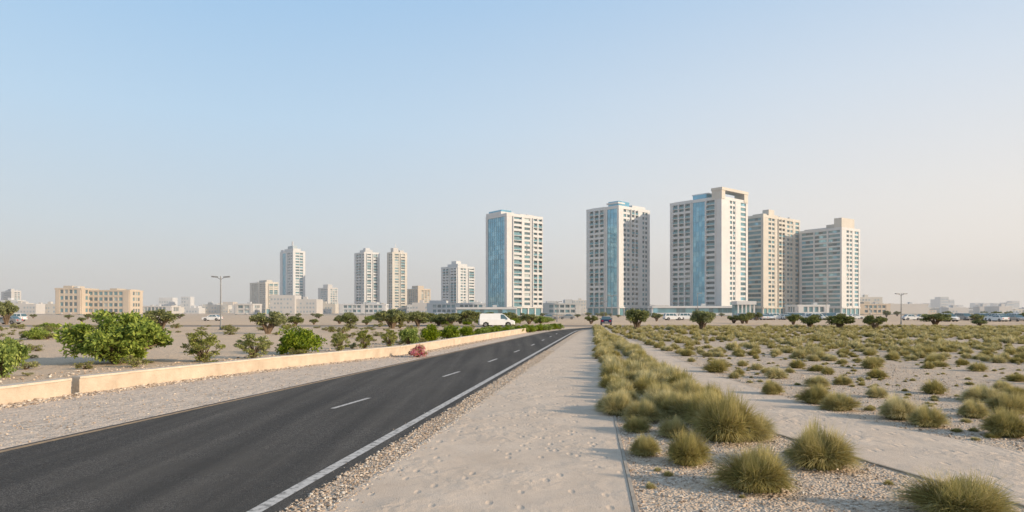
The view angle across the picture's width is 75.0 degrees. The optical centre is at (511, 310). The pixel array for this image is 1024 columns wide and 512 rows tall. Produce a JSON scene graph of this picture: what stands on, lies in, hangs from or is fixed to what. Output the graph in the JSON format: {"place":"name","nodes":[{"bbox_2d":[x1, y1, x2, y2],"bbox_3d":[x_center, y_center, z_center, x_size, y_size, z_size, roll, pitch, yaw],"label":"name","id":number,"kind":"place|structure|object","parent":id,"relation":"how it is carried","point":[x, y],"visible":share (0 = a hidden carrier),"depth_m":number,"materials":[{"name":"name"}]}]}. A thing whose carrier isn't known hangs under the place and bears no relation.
{"place":"outdoors","nodes":[
{"label":"outdoors","id":0,"kind":"place"},
{"bbox_2d":[0,328,574,448],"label":"road shoulder","id":1,"kind":"object","parent":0,"point":[110,409],"visible":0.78,"depth_m":17.81},
{"bbox_2d":[408,344,427,356],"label":"flowering shrub","id":2,"kind":"object","parent":1,"relation":"on","point":[418,349],"visible":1,"depth_m":34.45,"materials":[{"name":"pink plant"}]},
{"bbox_2d":[0,327,605,511],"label":"asphalt road","id":3,"kind":"structure","parent":0,"point":[245,454],"depth_m":11.83,"materials":[{"name":"asphalt"}]},
{"bbox_2d":[0,328,575,451],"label":"yellow edge line marking","id":4,"kind":"object","parent":3,"relation":"on","point":[208,406],"visible":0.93,"depth_m":15.80,"materials":[{"name":"paint"}]},
{"bbox_2d":[247,329,583,511],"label":"edge line marking","id":5,"kind":"object","parent":3,"relation":"on","point":[265,505],"visible":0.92,"depth_m":11.14,"materials":[{"name":"white paint"}]},
{"bbox_2d":[0,313,1023,393],"bbox_3d":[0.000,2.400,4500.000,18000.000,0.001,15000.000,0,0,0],"label":"ground","id":6,"kind":"structure","parent":0,"point":[51,358],"depth_m":70.75,"materials":[{"name":"sand"}]},
{"bbox_2d":[0,300,19,324],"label":"desert tree","id":7,"kind":"object","parent":6,"relation":"on","point":[8,308],"visible":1,"depth_m":116.59,"materials":[{"name":"green plant"}]},
{"bbox_2d":[1,289,20,299],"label":"apartment block","id":8,"kind":"structure","parent":6,"relation":"on","point":[11,293],"depth_m":605.27,"materials":[{"name":"beige concrete"}]},
{"bbox_2d":[0,316,22,323],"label":"parked car","id":9,"kind":"object","parent":6,"relation":"on","point":[15,319],"visible":0.83,"depth_m":119.20,"materials":[{"name":"silver paint"}]},
{"bbox_2d":[0,336,31,377],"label":"leafy shrub","id":10,"kind":"object","parent":6,"relation":"on","point":[13,352],"visible":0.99,"depth_m":23.97,"materials":[{"name":"green plant"}]},
{"bbox_2d":[0,378,71,404],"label":"boundary wall","id":11,"kind":"structure","parent":6,"relation":"on","point":[26,391],"depth_m":17.89,"materials":[{"name":"paint"}]},
{"bbox_2d":[22,327,51,339],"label":"green shrub","id":12,"kind":"object","parent":6,"relation":"on","point":[36,332],"visible":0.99,"depth_m":55.45,"materials":[{"name":"green plant"}]},
{"bbox_2d":[55,286,98,314],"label":"tan apartment block","id":13,"kind":"structure","parent":6,"relation":"on","point":[72,300],"depth_m":399.60,"materials":[{"name":"beige concrete"}]},
{"bbox_2d":[52,309,173,364],"bbox_3d":[-18.024,1.182,30.738,4.521,2.574,4.619,0,0,21],"label":"leafy shrub","id":14,"kind":"object","parent":6,"relation":"on","point":[131,333],"visible":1,"depth_m":29.65,"materials":[{"name":"green plant"}]},
{"bbox_2d":[89,288,142,314],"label":"tan apartment block","id":15,"kind":"structure","parent":6,"relation":"on","point":[117,300],"depth_m":407.60,"materials":[{"name":"beige concrete"}]},
{"bbox_2d":[144,308,178,328],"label":"desert tree","id":16,"kind":"object","parent":6,"relation":"on","point":[165,317],"visible":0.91,"depth_m":81.14,"materials":[{"name":"green plant"}]},
{"bbox_2d":[143,305,180,313],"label":"building","id":17,"kind":"structure","parent":6,"relation":"on","point":[175,309],"depth_m":519.97,"materials":[{"name":"beige concrete"}]},
{"bbox_2d":[180,330,225,361],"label":"green shrub","id":18,"kind":"object","parent":6,"relation":"on","point":[198,344],"visible":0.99,"depth_m":31.25,"materials":[{"name":"green plant"}]},
{"bbox_2d":[201,315,222,320],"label":"parked car","id":19,"kind":"object","parent":6,"relation":"on","point":[213,317],"visible":0.91,"depth_m":159.10,"materials":[{"name":"white paint"}]},
{"bbox_2d":[211,276,229,329],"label":"street lamp","id":20,"kind":"object","parent":6,"relation":"on","point":[220,299],"visible":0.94,"depth_m":84.50,"materials":[{"name":"metal"}]},
{"bbox_2d":[234,302,261,314],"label":"building","id":21,"kind":"structure","parent":6,"relation":"on","point":[249,308],"depth_m":399.97,"materials":[{"name":"beige concrete"}]},
{"bbox_2d":[233,333,273,358],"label":"green shrub","id":22,"kind":"object","parent":6,"relation":"on","point":[252,351],"visible":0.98,"depth_m":33.41,"materials":[{"name":"green plant"}]},
{"bbox_2d":[0,322,516,375],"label":"desert scrub","id":23,"kind":"object","parent":6,"relation":"on","point":[132,362],"visible":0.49,"depth_m":57.65,"materials":[{"name":"green plant"}]},
{"bbox_2d":[250,280,278,313],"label":"apartment block","id":24,"kind":"structure","parent":6,"relation":"on","point":[261,291],"depth_m":524.34,"materials":[{"name":"beige concrete"}]},
{"bbox_2d":[248,311,288,333],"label":"desert tree","id":25,"kind":"object","parent":6,"relation":"on","point":[278,318],"visible":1,"depth_m":69.61,"materials":[{"name":"green plant"}]},
{"bbox_2d":[280,241,304,298],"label":"slender tower","id":26,"kind":"structure","parent":6,"relation":"on","point":[292,269],"depth_m":565.25,"materials":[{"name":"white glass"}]},
{"bbox_2d":[287,317,303,325],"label":"desert tree","id":27,"kind":"object","parent":6,"relation":"on","point":[295,320],"visible":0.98,"depth_m":102.07,"materials":[{"name":"green plant"}]},
{"bbox_2d":[71,328,526,393],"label":"boundary wall","id":28,"kind":"structure","parent":6,"relation":"on","point":[101,381],"depth_m":25.68,"materials":[{"name":"paint"}]},
{"bbox_2d":[274,326,326,353],"bbox_3d":[-11.825,1.651,37.114,2.780,1.652,2.680,0,0,24],"label":"leafy shrub","id":29,"kind":"object","parent":6,"relation":"on","point":[300,339],"visible":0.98,"depth_m":36.56,"materials":[{"name":"green plant"}]},
{"bbox_2d":[318,284,337,303],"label":"apartment block","id":30,"kind":"structure","parent":6,"relation":"on","point":[328,293],"depth_m":765.39,"materials":[{"name":"beige concrete"}]},
{"bbox_2d":[330,332,350,350],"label":"green shrub","id":31,"kind":"object","parent":6,"relation":"on","point":[337,342],"visible":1,"depth_m":39.42,"materials":[{"name":"green plant"}]},
{"bbox_2d":[338,314,358,325],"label":"desert tree","id":32,"kind":"object","parent":6,"relation":"on","point":[345,318],"visible":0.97,"depth_m":93.78,"materials":[{"name":"green plant"}]},
{"bbox_2d":[355,329,373,348],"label":"green shrub","id":33,"kind":"object","parent":6,"relation":"on","point":[365,342],"visible":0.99,"depth_m":41.42,"materials":[{"name":"green plant"}]},
{"bbox_2d":[339,302,390,313],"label":"podium building","id":34,"kind":"structure","parent":6,"relation":"on","point":[373,307],"depth_m":479.60,"materials":[{"name":"white concrete"}]},
{"bbox_2d":[354,248,379,303],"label":"apartment tower","id":35,"kind":"structure","parent":6,"relation":"on","point":[366,274],"depth_m":544.06,"materials":[{"name":"beige concrete"}]},
{"bbox_2d":[379,329,397,346],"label":"green shrub","id":36,"kind":"object","parent":6,"relation":"on","point":[386,338],"visible":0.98,"depth_m":44.43,"materials":[{"name":"green plant"}]},
{"bbox_2d":[374,309,408,328],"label":"desert tree","id":37,"kind":"object","parent":6,"relation":"on","point":[392,317],"visible":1,"depth_m":90.45,"materials":[{"name":"green plant"}]},
{"bbox_2d":[387,244,406,312],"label":"apartment tower","id":38,"kind":"structure","parent":6,"relation":"on","point":[396,279],"depth_m":543.54,"materials":[{"name":"beige concrete"}]},
{"bbox_2d":[398,327,419,344],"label":"green shrub","id":39,"kind":"object","parent":6,"relation":"on","point":[408,335],"visible":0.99,"depth_m":46.80,"materials":[{"name":"green plant"}]},
{"bbox_2d":[407,311,428,325],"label":"desert tree","id":40,"kind":"object","parent":6,"relation":"on","point":[417,317],"visible":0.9,"depth_m":101.77,"materials":[{"name":"green plant"}]},
{"bbox_2d":[407,286,430,304],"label":"tan apartment block","id":41,"kind":"structure","parent":6,"relation":"on","point":[416,294],"depth_m":605.32,"materials":[{"name":"beige concrete"}]},
{"bbox_2d":[420,323,441,340],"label":"green shrub","id":42,"kind":"object","parent":6,"relation":"on","point":[428,333],"visible":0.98,"depth_m":50.74,"materials":[{"name":"green plant"}]},
{"bbox_2d":[439,325,461,338],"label":"green shrub","id":43,"kind":"object","parent":6,"relation":"on","point":[450,332],"visible":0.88,"depth_m":52.91,"materials":[{"name":"green plant"}]},
{"bbox_2d":[441,313,460,324],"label":"desert tree","id":44,"kind":"object","parent":6,"relation":"on","point":[449,318],"visible":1,"depth_m":106.00,"materials":[{"name":"green plant"}]},
{"bbox_2d":[427,300,485,313],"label":"podium building","id":45,"kind":"structure","parent":6,"relation":"on","point":[439,306],"depth_m":419.60,"materials":[{"name":"white concrete"}]},
{"bbox_2d":[441,261,474,302],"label":"apartment block","id":46,"kind":"structure","parent":6,"relation":"on","point":[457,281],"depth_m":475.39,"materials":[{"name":"white concrete"}]},
{"bbox_2d":[459,326,474,335],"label":"green shrub","id":47,"kind":"object","parent":6,"relation":"on","point":[466,331],"visible":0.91,"depth_m":57.99,"materials":[{"name":"green plant"}]},
{"bbox_2d":[457,310,480,321],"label":"desert tree","id":48,"kind":"object","parent":6,"relation":"on","point":[469,314],"visible":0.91,"depth_m":121.68,"materials":[{"name":"green plant"}]},
{"bbox_2d":[456,305,516,313],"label":"podium building","id":49,"kind":"structure","parent":6,"relation":"on","point":[495,309],"depth_m":321.97,"materials":[{"name":"white concrete"}]},
{"bbox_2d":[478,314,514,326],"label":"white van","id":50,"kind":"object","parent":6,"relation":"on","point":[484,320],"visible":0.88,"depth_m":98.07,"materials":[{"name":"paint"}]},
{"bbox_2d":[0,311,1023,325],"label":"distant trees","id":51,"kind":"object","parent":6,"relation":"on","point":[530,318],"visible":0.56,"depth_m":128.46,"materials":[{"name":"green plant"}]},
{"bbox_2d":[1,295,1023,313],"bbox_3d":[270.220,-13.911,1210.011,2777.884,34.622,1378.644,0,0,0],"label":"distant city skyline","id":52,"kind":"structure","parent":6,"relation":"on","point":[291,304],"depth_m":554.34},
{"bbox_2d":[486,210,542,315],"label":"apartment tower","id":53,"kind":"structure","parent":6,"relation":"on","point":[514,260],"depth_m":341.94,"materials":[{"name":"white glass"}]},
{"bbox_2d":[474,323,563,334],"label":"hedge planting","id":54,"kind":"object","parent":6,"relation":"on","point":[529,328],"visible":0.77,"depth_m":73.20,"materials":[{"name":"green plant"}]},
{"bbox_2d":[543,299,580,314],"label":"podium building","id":55,"kind":"structure","parent":6,"relation":"on","point":[567,306],"depth_m":399.60,"materials":[{"name":"white concrete"}]},
{"bbox_2d":[600,316,611,324],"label":"dark car","id":56,"kind":"object","parent":6,"relation":"on","point":[606,320],"visible":0.97,"depth_m":109.93,"materials":[{"name":"blue paint"}]},
{"bbox_2d":[586,201,649,314],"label":"apartment tower","id":57,"kind":"structure","parent":6,"relation":"on","point":[618,249],"depth_m":352.27,"materials":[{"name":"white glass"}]},
{"bbox_2d":[663,313,682,319],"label":"parked car","id":58,"kind":"object","parent":6,"relation":"on","point":[667,316],"visible":0.96,"depth_m":169.12,"materials":[{"name":"white paint"}]},
{"bbox_2d":[647,304,731,315],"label":"podium building","id":59,"kind":"structure","parent":6,"relation":"on","point":[717,310],"depth_m":317.97,"materials":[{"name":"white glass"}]},
{"bbox_2d":[670,187,748,305],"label":"apartment tower","id":60,"kind":"structure","parent":6,"relation":"on","point":[709,247],"depth_m":338.76,"materials":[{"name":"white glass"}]},
{"bbox_2d":[748,209,799,313],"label":"apartment tower","id":61,"kind":"structure","parent":6,"relation":"on","point":[773,263],"depth_m":381.66,"materials":[{"name":"beige concrete"}]},
{"bbox_2d":[785,314,801,324],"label":"desert tree","id":62,"kind":"object","parent":6,"relation":"on","point":[792,318],"visible":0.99,"depth_m":111.02,"materials":[{"name":"green plant"}]},
{"bbox_2d":[785,303,829,312],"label":"podium building","id":63,"kind":"structure","parent":6,"relation":"on","point":[814,308],"depth_m":329.79,"materials":[{"name":"white concrete"}]},
{"bbox_2d":[799,218,860,314],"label":"apartment tower","id":64,"kind":"structure","parent":6,"relation":"on","point":[829,262],"depth_m":382.02,"materials":[{"name":"beige concrete"}]},
{"bbox_2d":[823,315,856,327],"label":"desert tree","id":65,"kind":"object","parent":6,"relation":"on","point":[838,321],"visible":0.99,"depth_m":86.76,"materials":[{"name":"green plant"}]},
{"bbox_2d":[860,302,890,314],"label":"building","id":66,"kind":"structure","parent":6,"relation":"on","point":[868,308],"depth_m":419.60,"materials":[{"name":"beige concrete"}]},
{"bbox_2d":[890,302,928,313],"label":"warehouse","id":67,"kind":"structure","parent":6,"relation":"on","point":[909,308],"depth_m":439.45,"materials":[{"name":"beige concrete"}]},
{"bbox_2d":[900,314,920,319],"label":"parked car","id":68,"kind":"object","parent":6,"relation":"on","point":[909,316],"visible":0.89,"depth_m":169.10,"materials":[{"name":"white paint"}]},
{"bbox_2d":[919,313,953,324],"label":"desert tree","id":69,"kind":"object","parent":6,"relation":"on","point":[938,317],"visible":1,"depth_m":110.79,"materials":[{"name":"green plant"}]},
{"bbox_2d":[956,313,973,319],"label":"parked car","id":70,"kind":"object","parent":6,"relation":"on","point":[964,316],"visible":0.63,"depth_m":166.90,"materials":[{"name":"silver paint"}]},
{"bbox_2d":[986,315,1009,321],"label":"parked car","id":71,"kind":"object","parent":6,"relation":"on","point":[999,318],"visible":1,"depth_m":148.38,"materials":[{"name":"white paint"}]},
{"bbox_2d":[0,325,1023,326],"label":"cross street","id":72,"kind":"structure","parent":0,"point":[435,325],"depth_m":108.48,"materials":[{"name":"asphalt"}]},
{"bbox_2d":[0,0,1023,307],"label":"sky","id":73,"kind":"structure","parent":0,"point":[156,148],"materials":[{"name":"blue"}]},
{"bbox_2d":[0,327,1023,511],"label":"gravel field","id":74,"kind":"structure","parent":0,"point":[954,371],"depth_m":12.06,"materials":[{"name":"gravel"}]},
{"bbox_2d":[323,329,633,511],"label":"sandy footpath","id":75,"kind":"structure","parent":74,"relation":"on","point":[543,472],"depth_m":10.78,"materials":[{"name":"sand"}]},
{"bbox_2d":[601,363,638,511],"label":"path edging kerb","id":76,"kind":"structure","parent":74,"relation":"on","point":[633,497],"depth_m":9.85,"materials":[{"name":"concrete"}]},
{"bbox_2d":[621,386,642,401],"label":"grass tussock","id":77,"kind":"object","parent":74,"relation":"on","point":[634,397],"depth_m":17.15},
{"bbox_2d":[624,309,650,328],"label":"desert tree","id":78,"kind":"object","parent":74,"relation":"on","point":[633,316],"visible":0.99,"depth_m":83.80,"materials":[{"name":"green plant"}]},
{"bbox_2d":[622,413,653,432],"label":"grass tussock","id":79,"kind":"object","parent":74,"relation":"on","point":[635,425],"depth_m":13.16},
{"bbox_2d":[615,395,664,421],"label":"grass tussock","id":80,"kind":"object","parent":74,"relation":"on","point":[644,407],"depth_m":14.36,"materials":[{"name":"plant"}]},
{"bbox_2d":[626,432,661,456],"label":"grass tussock","id":81,"kind":"object","parent":74,"relation":"on","point":[643,445],"depth_m":11.01,"materials":[{"name":"plant"}]},
{"bbox_2d":[630,374,660,393],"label":"grass tussock","id":82,"kind":"object","parent":74,"relation":"on","point":[641,383],"depth_m":19.30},
{"bbox_2d":[633,385,685,403],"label":"grass tussock","id":83,"kind":"object","parent":74,"relation":"on","point":[656,395],"depth_m":16.32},
{"bbox_2d":[647,386,693,419],"bbox_3d":[3.721,2.012,14.999,1.778,0.793,1.551,3,0,-21],"label":"grass tussock","id":84,"kind":"object","parent":74,"relation":"on","point":[665,401],"depth_m":14.80,"materials":[{"name":"plant"}]},
{"bbox_2d":[653,413,690,437],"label":"grass tussock","id":85,"kind":"object","parent":74,"relation":"on","point":[675,423],"depth_m":12.60,"materials":[{"name":"plant"}]},
{"bbox_2d":[663,387,699,423],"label":"grass tussock","id":86,"kind":"object","parent":74,"relation":"on","point":[677,409],"depth_m":14.48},
{"bbox_2d":[659,423,715,466],"bbox_3d":[2.737,2.053,10.505,1.030,0.697,0.913,3,1,-42],"label":"grass tussock","id":87,"kind":"object","parent":74,"relation":"on","point":[683,450],"depth_m":10.32,"materials":[{"name":"plant"}]},
{"bbox_2d":[690,310,715,329],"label":"desert tree","id":88,"kind":"object","parent":74,"relation":"on","point":[700,318],"visible":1,"depth_m":81.19,"materials":[{"name":"green plant"}]},
{"bbox_2d":[678,385,741,423],"bbox_3d":[4.141,1.910,13.913,1.512,0.995,1.804,2,-3,-11],"label":"grass tussock","id":89,"kind":"object","parent":74,"relation":"on","point":[692,408],"depth_m":13.83,"materials":[{"name":"plant"}]},
{"bbox_2d":[686,384,768,443],"bbox_3d":[3.979,1.831,12.546,1.896,1.149,1.895,0,0,-39],"label":"grass tussock","id":90,"kind":"object","parent":74,"relation":"on","point":[720,421],"depth_m":12.17,"materials":[{"name":"plant"}]},
{"bbox_2d":[700,433,805,495],"bbox_3d":[3.197,2.011,9.009,1.384,0.790,1.323,-1,-3,15],"label":"grass tussock","id":91,"kind":"object","parent":74,"relation":"on","point":[760,470],"depth_m":8.77,"materials":[{"name":"plant"}]},
{"bbox_2d":[745,409,780,441],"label":"grass tussock","id":92,"kind":"object","parent":74,"relation":"on","point":[768,425],"depth_m":12.32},
{"bbox_2d":[800,316,821,326],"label":"desert tree","id":93,"kind":"object","parent":74,"relation":"on","point":[809,321],"visible":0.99,"depth_m":90.07,"materials":[{"name":"green plant"}]},
{"bbox_2d":[793,381,831,403],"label":"grass tussock","id":94,"kind":"object","parent":74,"relation":"on","point":[818,391],"depth_m":17.19,"materials":[{"name":"plant"}]},
{"bbox_2d":[605,327,1023,503],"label":"diagonal footpath","id":95,"kind":"structure","parent":74,"relation":"on","point":[908,450],"depth_m":12.11,"materials":[{"name":"sand"}]},
{"bbox_2d":[760,377,784,394],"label":"grass tussock","id":96,"kind":"object","parent":95,"relation":"on","point":[771,387],"depth_m":19.10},
{"bbox_2d":[813,390,865,410],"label":"grass tussock","id":97,"kind":"object","parent":95,"relation":"on","point":[837,402],"depth_m":16.00,"materials":[{"name":"plant"}]},
{"bbox_2d":[800,374,830,386],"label":"grass tussock","id":98,"kind":"object","parent":74,"relation":"on","point":[811,380],"depth_m":21.05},
{"bbox_2d":[774,414,869,473],"bbox_3d":[4.742,1.967,10.349,1.465,0.877,1.462,0,-1,7],"label":"grass tussock","id":99,"kind":"object","parent":74,"relation":"on","point":[812,448],"depth_m":10.01,"materials":[{"name":"plant"}]},
{"bbox_2d":[832,373,853,384],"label":"grass tussock","id":100,"kind":"object","parent":74,"relation":"on","point":[841,380],"depth_m":21.58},
{"bbox_2d":[862,315,887,328],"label":"desert tree","id":101,"kind":"object","parent":74,"relation":"on","point":[871,320],"visible":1,"depth_m":84.34,"materials":[{"name":"green plant"}]},
{"bbox_2d":[863,384,890,397],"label":"grass tussock","id":102,"kind":"object","parent":74,"relation":"on","point":[874,391],"depth_m":18.37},
{"bbox_2d":[875,389,917,420],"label":"grass tussock","id":103,"kind":"object","parent":74,"relation":"on","point":[895,407],"depth_m":14.62,"materials":[{"name":"plant"}]},
{"bbox_2d":[774,432,1023,506],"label":"diagonal path edging kerb","id":104,"kind":"structure","parent":74,"relation":"on","point":[896,469],"depth_m":10.03,"materials":[{"name":"concrete"}]},
{"bbox_2d":[904,402,952,427],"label":"grass tussock","id":105,"kind":"object","parent":74,"relation":"on","point":[922,416],"depth_m":13.73,"materials":[{"name":"plant"}]},
{"bbox_2d":[884,460,1023,511],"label":"grass tussock","id":106,"kind":"object","parent":74,"relation":"on","point":[956,494],"depth_m":7.64,"materials":[{"name":"plant"}]},
{"bbox_2d":[953,396,990,418],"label":"grass tussock","id":107,"kind":"object","parent":74,"relation":"on","point":[971,409],"depth_m":14.88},
{"bbox_2d":[953,381,1005,402],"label":"grass tussock","id":108,"kind":"object","parent":74,"relation":"on","point":[977,391],"depth_m":17.50,"materials":[{"name":"plant"}]},
{"bbox_2d":[972,401,1023,437],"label":"grass tussock","id":109,"kind":"object","parent":74,"relation":"on","point":[1002,423],"depth_m":12.64,"materials":[{"name":"plant"}]},
{"bbox_2d":[980,389,1023,414],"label":"grass tussock","id":110,"kind":"object","parent":74,"relation":"on","point":[1015,400],"depth_m":15.48,"materials":[{"name":"plant"}]},
{"bbox_2d":[1001,386,1023,397],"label":"grass tussock","id":111,"kind":"object","parent":74,"relation":"on","point":[1020,390],"depth_m":18.29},
{"bbox_2d":[731,301,755,314],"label":"entrance portico","id":112,"kind":"structure","parent":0,"point":[741,306],"depth_m":299.94,"materials":[{"name":"white concrete"}]},
{"bbox_2d":[591,323,1023,497],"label":"tussock grass field","id":113,"kind":"structure","parent":0,"point":[617,374],"depth_m":36.34,"materials":[{"name":"plant"}]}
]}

